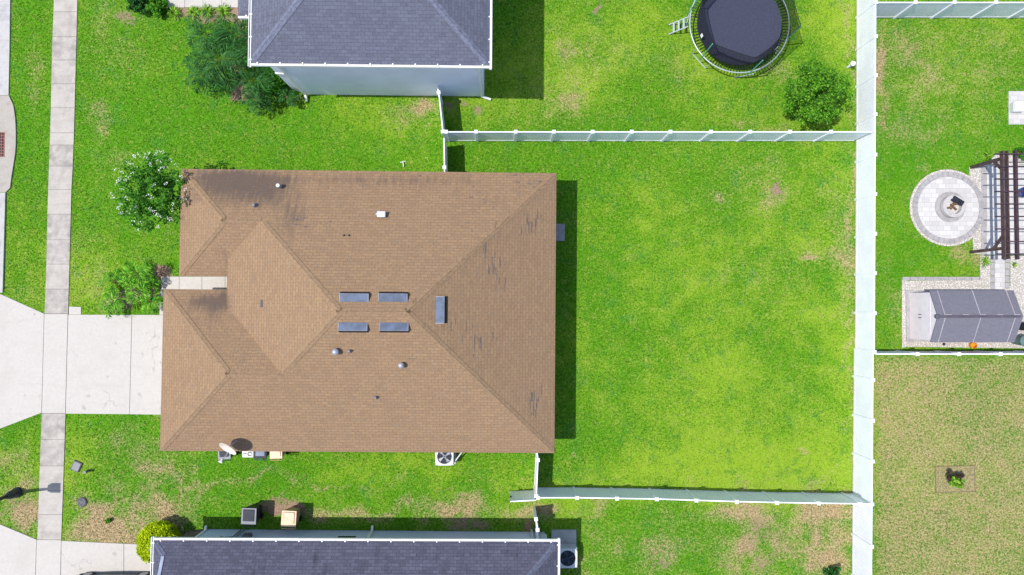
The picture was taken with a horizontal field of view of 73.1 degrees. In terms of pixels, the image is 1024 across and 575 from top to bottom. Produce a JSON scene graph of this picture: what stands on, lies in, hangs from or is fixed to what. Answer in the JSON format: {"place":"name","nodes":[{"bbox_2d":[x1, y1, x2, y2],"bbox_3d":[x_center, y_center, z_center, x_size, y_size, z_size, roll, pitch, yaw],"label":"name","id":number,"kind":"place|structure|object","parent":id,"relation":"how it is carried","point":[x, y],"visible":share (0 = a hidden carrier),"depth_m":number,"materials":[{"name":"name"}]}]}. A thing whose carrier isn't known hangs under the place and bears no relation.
{"place":"outdoors","nodes":[
{"label":"outdoors","id":0,"kind":"place"},
{"bbox_2d":[37,0,77,568],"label":"sidewalk","id":1,"kind":"structure","parent":0,"point":[59,206],"depth_m":34.76,"materials":[{"name":"concrete"}]},
{"bbox_2d":[0,524,149,574],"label":"neighbour driveway","id":2,"kind":"structure","parent":0,"point":[22,554],"depth_m":34.31,"materials":[{"name":"concrete"}]},
{"bbox_2d":[81,572,149,574],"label":"parked car","id":3,"kind":"object","parent":2,"relation":"on","point":[93,573],"visible":0.94,"depth_m":33.98,"materials":[{"name":"paint"}]},
{"bbox_2d":[0,294,162,427],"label":"driveway","id":4,"kind":"structure","parent":0,"point":[109,365],"depth_m":34.57,"materials":[{"name":"concrete"}]},
{"bbox_2d":[0,0,1023,574],"bbox_3d":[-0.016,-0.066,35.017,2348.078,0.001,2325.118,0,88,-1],"label":"ground","id":5,"kind":"structure","parent":0,"point":[482,506],"depth_m":35.07,"materials":[{"name":"green plant"}]},
{"bbox_2d":[0,0,10,292],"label":"kerb","id":6,"kind":"structure","parent":5,"relation":"on","point":[5,16],"depth_m":34.91,"materials":[{"name":"concrete"}]},
{"bbox_2d":[0,95,16,192],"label":"storm drain apron","id":7,"kind":"object","parent":5,"relation":"on","point":[7,122],"visible":1,"depth_m":34.79,"materials":[{"name":"concrete"}]},
{"bbox_2d":[0,132,4,156],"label":"drain grate","id":8,"kind":"object","parent":7,"relation":"on","point":[2,144],"visible":1,"depth_m":34.79,"materials":[{"name":"red metal"}]},
{"bbox_2d":[0,487,22,500],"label":"street lamp","id":9,"kind":"object","parent":5,"relation":"on","point":[16,492],"visible":1,"depth_m":33.93,"materials":[{"name":"black metal"}]},
{"bbox_2d":[71,460,82,472],"bbox_3d":[-21.693,8.906,34.434,0.420,0.110,0.500,24,88,0],"label":"valve cover","id":10,"kind":"object","parent":5,"relation":"on","point":[76,466],"visible":1,"depth_m":34.38,"materials":[{"name":"grey plastic"}]},
{"bbox_2d":[77,497,86,506],"bbox_3d":[-21.395,10.681,34.392,0.484,0.090,0.484,0,88,-1],"label":"meter cover","id":11,"kind":"object","parent":5,"relation":"on","point":[81,501],"visible":1,"depth_m":34.35,"materials":[{"name":"grey plastic"}]},
{"bbox_2d":[104,518,111,523],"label":"grass clump","id":12,"kind":"object","parent":5,"relation":"on","point":[107,520],"visible":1,"depth_m":34.28,"materials":[{"name":"green plant"}]},
{"bbox_2d":[96,268,129,294],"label":"pygmy palm","id":13,"kind":"object","parent":5,"relation":"on","point":[117,280],"visible":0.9,"depth_m":34.01,"materials":[{"name":"green plant"}]},
{"bbox_2d":[100,286,130,318],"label":"pygmy palm","id":14,"kind":"object","parent":5,"relation":"on","point":[118,302],"visible":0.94,"depth_m":34.03,"materials":[{"name":"green plant"}]},
{"bbox_2d":[118,259,154,289],"bbox_3d":[-18.358,-0.620,34.183,1.667,1.288,1.524,0,88,-1],"label":"pygmy palm","id":15,"kind":"object","parent":5,"relation":"on","point":[144,274],"visible":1,"depth_m":33.69,"materials":[{"name":"green plant"}]},
{"bbox_2d":[122,279,151,303],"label":"pygmy palm","id":16,"kind":"object","parent":5,"relation":"on","point":[132,295],"visible":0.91,"depth_m":33.94,"materials":[{"name":"green plant"}]},
{"bbox_2d":[126,0,150,14],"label":"leafy shrub","id":17,"kind":"object","parent":5,"relation":"on","point":[135,5],"visible":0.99,"depth_m":34.73,"materials":[{"name":"green plant"}]},
{"bbox_2d":[110,150,186,232],"bbox_3d":[-16.606,-4.397,32.679,3.307,4.550,3.845,0,88,-1],"label":"crape myrtle","id":18,"kind":"object","parent":5,"relation":"on","point":[142,195],"visible":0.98,"depth_m":31.65,"materials":[{"name":"green plant"}]},
{"bbox_2d":[137,290,162,313],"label":"pygmy palm","id":19,"kind":"object","parent":5,"relation":"on","point":[153,300],"visible":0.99,"depth_m":34.04,"materials":[{"name":"green plant"}]},
{"bbox_2d":[139,276,160,293],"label":"pygmy palm","id":20,"kind":"object","parent":5,"relation":"on","point":[155,285],"visible":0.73,"depth_m":34.21,"materials":[{"name":"green plant"}]},
{"bbox_2d":[145,0,168,18],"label":"leafy shrub","id":21,"kind":"object","parent":5,"relation":"on","point":[157,9],"visible":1,"depth_m":34.62,"materials":[{"name":"green plant"}]},
{"bbox_2d":[134,520,181,563],"bbox_3d":[-17.210,12.408,33.657,2.146,1.701,2.192,0,88,-1],"label":"round lime shrub","id":22,"kind":"object","parent":5,"relation":"on","point":[164,528],"visible":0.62,"depth_m":33.24,"materials":[{"name":"yellow plant"}]},
{"bbox_2d":[167,4,182,20],"bbox_3d":[-17.128,-13.902,34.993,0.863,0.342,0.928,37,88,0],"label":"strap leaf plant","id":23,"kind":"object","parent":5,"relation":"on","point":[174,10],"visible":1,"depth_m":34.94,"materials":[{"name":"green plant"}]},
{"bbox_2d":[159,277,226,314],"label":"front walk","id":24,"kind":"structure","parent":5,"relation":"on","point":[219,283],"depth_m":34.75,"materials":[{"name":"concrete"}]},
{"bbox_2d":[184,5,201,17],"bbox_3d":[-16.166,-13.932,35.010,0.951,0.337,0.903,0,88,-1],"label":"strap leaf plant","id":25,"kind":"object","parent":5,"relation":"on","point":[193,12],"visible":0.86,"depth_m":34.97,"materials":[{"name":"green plant"}]},
{"bbox_2d":[167,0,237,7],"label":"neighbour front walk","id":26,"kind":"structure","parent":5,"relation":"on","point":[199,3],"depth_m":35.14,"materials":[{"name":"concrete"}]},
{"bbox_2d":[183,53,222,96],"bbox_3d":[-15.057,-10.346,34.196,1.780,1.865,2.325,0,88,-1],"label":"feathery palm","id":27,"kind":"object","parent":5,"relation":"on","point":[210,83],"visible":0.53,"depth_m":33.51,"materials":[{"name":"green plant"}]},
{"bbox_2d":[200,4,214,19],"bbox_3d":[-15.484,-13.992,35.019,0.890,0.342,0.989,0,88,-1],"label":"strap leaf plant","id":28,"kind":"object","parent":5,"relation":"on","point":[207,9],"visible":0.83,"depth_m":34.98,"materials":[{"name":"green plant"}]},
{"bbox_2d":[184,10,233,57],"bbox_3d":[-14.731,-12.240,34.089,2.264,2.188,2.344,0,88,-1],"label":"feathery palm","id":29,"kind":"object","parent":5,"relation":"on","point":[199,32],"visible":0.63,"depth_m":33.34,"materials":[{"name":"green plant"}]},
{"bbox_2d":[185,28,253,96],"bbox_3d":[-13.974,-10.761,33.685,3.286,2.939,3.089,0,88,-1],"label":"feathery palm","id":30,"kind":"object","parent":5,"relation":"on","point":[227,63],"visible":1,"depth_m":32.70,"materials":[{"name":"green plant"}]},
{"bbox_2d":[215,2,232,17],"bbox_3d":[-14.637,-14.050,35.034,0.958,0.338,0.894,-16,89,-1],"label":"strap leaf plant","id":31,"kind":"object","parent":5,"relation":"on","point":[222,10],"visible":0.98,"depth_m":34.99,"materials":[{"name":"green plant"}]},
{"bbox_2d":[218,451,238,460],"bbox_3d":[-13.967,8.074,34.050,0.640,1.118,0.735,-4,89,-1],"label":"wheelie bin","id":32,"kind":"object","parent":5,"relation":"on","point":[221,454],"visible":0.52,"depth_m":33.51,"materials":[{"name":"black plastic"}]},
{"bbox_2d":[214,14,248,64],"bbox_3d":[-13.343,-12.074,34.056,2.422,2.284,2.179,29,88,0],"label":"feathery palm","id":33,"kind":"object","parent":5,"relation":"on","point":[244,25],"visible":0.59,"depth_m":33.15,"materials":[{"name":"green plant"}]},
{"bbox_2d":[242,451,253,456],"bbox_3d":[-12.939,8.117,34.208,0.560,0.827,0.420,0,88,-1],"label":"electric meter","id":34,"kind":"object","parent":5,"relation":"on","point":[247,453],"visible":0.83,"depth_m":33.82,"materials":[{"name":"white metal"}]},
{"bbox_2d":[228,60,274,106],"bbox_3d":[-12.437,-10.085,34.097,2.147,2.123,2.220,-44,89,-2],"label":"feathery palm","id":35,"kind":"object","parent":5,"relation":"on","point":[257,84],"visible":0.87,"depth_m":33.29,"materials":[{"name":"green plant"}]},
{"bbox_2d":[241,505,262,526],"bbox_3d":[-12.753,11.135,33.986,0.764,1.118,0.923,2,88,-1],"label":"wheelie bin","id":36,"kind":"object","parent":5,"relation":"on","point":[251,514],"visible":1,"depth_m":33.46,"materials":[{"name":"black plastic"}]},
{"bbox_2d":[239,84,275,116],"bbox_3d":[-12.700,-9.297,34.559,1.931,1.150,1.444,42,88,0],"label":"feathery palm","id":37,"kind":"object","parent":5,"relation":"on","point":[262,104],"visible":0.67,"depth_m":34.22,"materials":[{"name":"green plant"}]},
{"bbox_2d":[254,451,268,459],"bbox_3d":[-12.226,8.034,34.075,0.640,1.118,0.734,0,88,-1],"label":"wheelie bin","id":38,"kind":"object","parent":5,"relation":"on","point":[260,455],"visible":0.55,"depth_m":33.54,"materials":[{"name":"grey plastic"}]},
{"bbox_2d":[255,67,288,96],"bbox_3d":[-11.931,-10.406,34.399,1.709,1.567,1.796,0,88,-1],"label":"round hedge shrub","id":39,"kind":"object","parent":5,"relation":"on","point":[278,85],"visible":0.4,"depth_m":34.05,"materials":[{"name":"green plant"}]},
{"bbox_2d":[269,451,288,460],"bbox_3d":[-11.468,8.052,34.085,0.640,1.118,0.735,-1,89,-1],"label":"wheelie bin","id":40,"kind":"object","parent":5,"relation":"on","point":[276,455],"visible":0.56,"depth_m":33.55,"materials":[{"name":"beige plastic"}]},
{"bbox_2d":[275,87,299,106],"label":"feathery palm","id":41,"kind":"object","parent":5,"relation":"on","point":[289,99],"visible":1,"depth_m":34.38,"materials":[{"name":"green plant"}]},
{"bbox_2d":[281,507,301,528],"bbox_3d":[-10.826,11.267,34.009,0.764,1.118,0.923,3,88,-1],"label":"wheelie bin","id":42,"kind":"object","parent":5,"relation":"on","point":[290,516],"visible":1,"depth_m":33.48,"materials":[{"name":"beige plastic"}]},
{"bbox_2d":[150,525,559,574],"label":"charcoal roof house","id":43,"kind":"structure","parent":5,"relation":"on","point":[206,551],"depth_m":31.70,"materials":[{"name":"grey"}]},
{"bbox_2d":[338,536,355,537],"bbox_3d":[-8.019,12.137,33.233,0.860,0.960,0.060,1,88,-1],"label":"window","id":44,"kind":"structure","parent":43,"relation":"in","point":[338,536],"depth_m":33.58,"materials":[{"name":"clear glass"}]},
{"bbox_2d":[160,169,564,452],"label":"brown roof house","id":45,"kind":"structure","parent":5,"relation":"on","point":[380,311],"depth_m":31.23,"materials":[{"name":"brown"}]},
{"bbox_2d":[218,440,240,462],"bbox_3d":[-12.776,7.375,31.222,0.812,1.149,1.023,0,88,-1],"label":"satellite dish","id":46,"kind":"object","parent":45,"relation":"attached to","point":[228,449],"visible":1,"depth_m":31.21,"materials":[{"name":"metal"}]},
{"bbox_2d":[238,0,491,101],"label":"grey roof two storey house","id":47,"kind":"structure","parent":5,"relation":"on","point":[305,48],"depth_m":29.59,"materials":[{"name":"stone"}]},
{"bbox_2d":[435,84,446,141],"bbox_3d":[-3.479,-8.663,34.285,0.214,2.020,2.530,-7,89,-1],"label":"vinyl fence","id":48,"kind":"object","parent":5,"relation":"on","point":[441,109],"visible":0.98,"depth_m":33.74,"materials":[{"name":"white plastic"}]},
{"bbox_2d":[443,138,447,171],"bbox_3d":[-3.271,-6.025,34.219,0.170,2.020,2.319,-1,89,-1],"label":"vinyl fence","id":49,"kind":"object","parent":5,"relation":"on","point":[445,167],"visible":0.64,"depth_m":33.83,"materials":[{"name":"white plastic"}]},
{"bbox_2d":[435,452,461,465],"bbox_3d":[-3.068,8.308,34.296,1.556,0.955,1.050,0,88,-1],"label":"condenser unit","id":50,"kind":"object","parent":5,"relation":"on","point":[445,459],"visible":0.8,"depth_m":33.96,"materials":[{"name":"metal"}]},
{"bbox_2d":[533,453,539,497],"bbox_3d":[1.181,8.812,33.889,0.256,2.020,2.458,0,88,-1],"label":"vinyl fence","id":51,"kind":"object","parent":5,"relation":"on","point":[537,459],"visible":0.73,"depth_m":33.33,"materials":[{"name":"white plastic"}]},
{"bbox_2d":[533,506,539,537],"bbox_3d":[1.188,11.567,33.816,0.207,2.020,1.241,-5,89,-1],"label":"vinyl fence","id":52,"kind":"object","parent":5,"relation":"on","point":[536,523],"visible":0.89,"depth_m":33.21,"materials":[{"name":"white plastic"}]},
{"bbox_2d":[551,529,576,567],"bbox_3d":[2.606,12.989,34.297,1.250,0.863,1.700,0,88,-1],"label":"condenser unit","id":53,"kind":"object","parent":5,"relation":"on","point":[568,551],"visible":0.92,"depth_m":34.19,"materials":[{"name":"metal"}]},
{"bbox_2d":[444,130,871,141],"bbox_3d":[7.106,-7.516,34.402,20.768,2.020,0.170,0,88,-1],"label":"vinyl fence","id":54,"kind":"object","parent":5,"relation":"on","point":[660,136],"visible":1,"depth_m":34.22,"materials":[{"name":"white plastic"}]},
{"bbox_2d":[536,486,869,505],"bbox_3d":[9.157,10.208,33.963,16.048,2.020,0.224,1,88,-1],"label":"vinyl fence","id":55,"kind":"object","parent":5,"relation":"on","point":[736,497],"visible":1,"depth_m":33.82,"materials":[{"name":"white plastic"}]},
{"bbox_2d":[510,490,535,501],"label":"fence gate","id":56,"kind":"structure","parent":55,"relation":"attached to","point":[518,497],"depth_m":33.69,"materials":[{"name":"white plastic"}]},
{"bbox_2d":[669,0,801,77],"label":"trampoline","id":57,"kind":"object","parent":5,"relation":"on","point":[740,32],"visible":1,"depth_m":34.60,"materials":[{"name":"fabric"}]},
{"bbox_2d":[781,56,854,126],"bbox_3d":[14.806,-9.442,33.943,3.178,3.182,3.251,0,88,-1],"label":"bushy tree","id":58,"kind":"object","parent":5,"relation":"on","point":[813,100],"visible":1,"depth_m":33.16,"materials":[{"name":"green plant"}]},
{"bbox_2d":[822,566,840,574],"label":"leafy shrub","id":59,"kind":"object","parent":5,"relation":"on","point":[834,570],"visible":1,"depth_m":34.51,"materials":[{"name":"green plant"}]},
{"bbox_2d":[847,61,855,67],"bbox_3d":[17.272,-11.338,35.224,0.260,0.660,0.260,0,88,-1],"label":"capped pipe","id":60,"kind":"object","parent":5,"relation":"on","point":[852,63],"visible":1,"depth_m":34.96,"materials":[{"name":"white plastic"}]},
{"bbox_2d":[851,351,874,574],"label":"vinyl fence","id":61,"kind":"object","parent":5,"relation":"on","point":[863,462],"visible":0.99,"depth_m":34.02,"materials":[{"name":"white plastic"}]},
{"bbox_2d":[854,0,877,353],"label":"vinyl fence","id":62,"kind":"object","parent":5,"relation":"on","point":[865,312],"visible":1,"depth_m":34.40,"materials":[{"name":"white plastic"}]},
{"bbox_2d":[912,172,984,243],"bbox_3d":[22.343,-4.085,35.419,3.700,0.110,3.700,0,88,-1],"label":"patio border","id":63,"kind":"object","parent":5,"relation":"on","point":[925,231],"visible":1,"depth_m":35.37,"materials":[{"name":"grey stone"}]},
{"bbox_2d":[875,350,1023,355],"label":"vinyl fence","id":64,"kind":"object","parent":5,"relation":"on","point":[957,353],"visible":0.97,"depth_m":33.45,"materials":[{"name":"white plastic"}]},
{"bbox_2d":[876,0,1023,18],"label":"vinyl fence","id":65,"kind":"object","parent":5,"relation":"on","point":[953,9],"visible":0.94,"depth_m":34.68,"materials":[{"name":"white plastic"}]},
{"bbox_2d":[936,466,974,491],"bbox_3d":[22.471,9.726,35.086,2.010,0.070,1.347,0,88,-1],"label":"mulch bed","id":66,"kind":"object","parent":5,"relation":"on","point":[943,485],"visible":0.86,"depth_m":35.05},
{"bbox_2d":[946,470,965,488],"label":"young tree","id":67,"kind":"object","parent":66,"relation":"on","point":[956,480],"visible":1,"depth_m":34.54,"materials":[{"name":"green plant"}]},
{"bbox_2d":[935,465,975,492],"bbox_3d":[22.472,9.725,35.051,2.045,0.040,1.382,0,88,-1],"label":"bed edging","id":68,"kind":"object","parent":5,"relation":"on","point":[953,466],"visible":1,"depth_m":35.03,"materials":[{"name":"brown wood"}]},
{"bbox_2d":[902,166,1009,288],"bbox_3d":[22.688,-3.076,35.399,5.545,0.125,6.290,0,88,-1],"label":"paver edging","id":69,"kind":"object","parent":5,"relation":"on","point":[984,222],"visible":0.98,"depth_m":35.35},
{"bbox_2d":[902,155,1023,347],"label":"gravel bed","id":70,"kind":"object","parent":5,"relation":"on","point":[1016,280],"visible":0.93,"depth_m":35.32,"materials":[{"name":"grey gravel"}]},
{"bbox_2d":[968,342,976,348],"bbox_3d":[23.373,2.936,35.073,0.330,0.320,0.325,0,88,-1],"label":"orange bucket","id":71,"kind":"object","parent":70,"relation":"on","point":[973,345],"visible":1,"depth_m":35.07,"materials":[{"name":"plastic"}]},
{"bbox_2d":[1014,146,1023,159],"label":"leafy shrub","id":72,"kind":"object","parent":70,"relation":"on","point":[1022,150],"visible":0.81,"depth_m":35.25,"materials":[{"name":"green plant"}]},
{"bbox_2d":[1019,323,1023,330],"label":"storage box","id":73,"kind":"object","parent":70,"relation":"on","point":[1021,328],"visible":0.46,"depth_m":34.68,"materials":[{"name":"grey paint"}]},
{"bbox_2d":[905,290,1022,341],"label":"garden shed","id":74,"kind":"structure","parent":5,"relation":"on","point":[964,315],"depth_m":33.29,"materials":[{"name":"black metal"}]},
{"bbox_2d":[909,297,930,315],"bbox_3d":[20.225,0.948,34.321,0.062,1.700,0.900,0,88,-1],"label":"door","id":75,"kind":"structure","parent":74,"relation":"in","point":[918,306],"depth_m":34.26,"materials":[{"name":"white metal"}]},
{"bbox_2d":[910,316,930,334],"bbox_3d":[20.225,1.887,34.296,0.062,1.700,0.900,0,88,-1],"label":"door","id":76,"kind":"structure","parent":74,"relation":"in","point":[919,325],"depth_m":34.26,"materials":[{"name":"white metal"}]},
{"bbox_2d":[977,254,990,266],"bbox_3d":[24.120,-1.339,35.253,0.814,0.305,0.703,-22,89,-1],"label":"spiky plant","id":77,"kind":"object","parent":5,"relation":"on","point":[985,261],"visible":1,"depth_m":35.22,"materials":[{"name":"green plant"}]},
{"bbox_2d":[979,150,993,160],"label":"spiky plant","id":78,"kind":"object","parent":5,"relation":"on","point":[987,156],"visible":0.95,"depth_m":35.39,"materials":[{"name":"green plant"}]},
{"bbox_2d":[1011,335,1023,346],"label":"round bin","id":79,"kind":"object","parent":5,"relation":"on","point":[1019,340],"visible":0.86,"depth_m":34.60,"materials":[{"name":"teal plastic"}]},
{"bbox_2d":[917,177,978,238],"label":"round patio","id":80,"kind":"structure","parent":0,"point":[930,219],"depth_m":35.37,"materials":[{"name":"grey stone"}]},
{"bbox_2d":[935,192,965,221],"bbox_3d":[22.414,-4.127,35.227,1.560,0.317,1.560,0,88,-1],"label":"fire pit","id":81,"kind":"object","parent":80,"relation":"on","point":[951,210],"visible":0.94,"depth_m":35.31,"materials":[{"name":"stone"}]},
{"bbox_2d":[952,196,963,205],"bbox_3d":[22.617,-4.393,35.038,0.620,0.082,0.280,32,88,0],"label":"black grill grate","id":82,"kind":"object","parent":81,"relation":"on","point":[957,200],"visible":1,"depth_m":35.02,"materials":[{"name":"black metal"}]},
{"bbox_2d":[987,91,1023,288],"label":"patio","id":83,"kind":"structure","parent":0,"point":[993,211],"depth_m":35.43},
{"bbox_2d":[970,150,1023,259],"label":"pergola","id":84,"kind":"object","parent":83,"relation":"on","point":[1004,203],"visible":1,"depth_m":33.02,"materials":[{"name":"brown wood"}]},
{"bbox_2d":[1010,102,1023,112],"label":"white cushion seat","id":85,"kind":"object","parent":83,"relation":"on","point":[1016,107],"visible":1,"depth_m":35.20,"materials":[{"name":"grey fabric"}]},
{"bbox_2d":[1018,187,1023,196],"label":"patio chair","id":86,"kind":"object","parent":83,"relation":"on","point":[1021,193],"visible":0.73,"depth_m":35.04,"materials":[{"name":"blue metal"}]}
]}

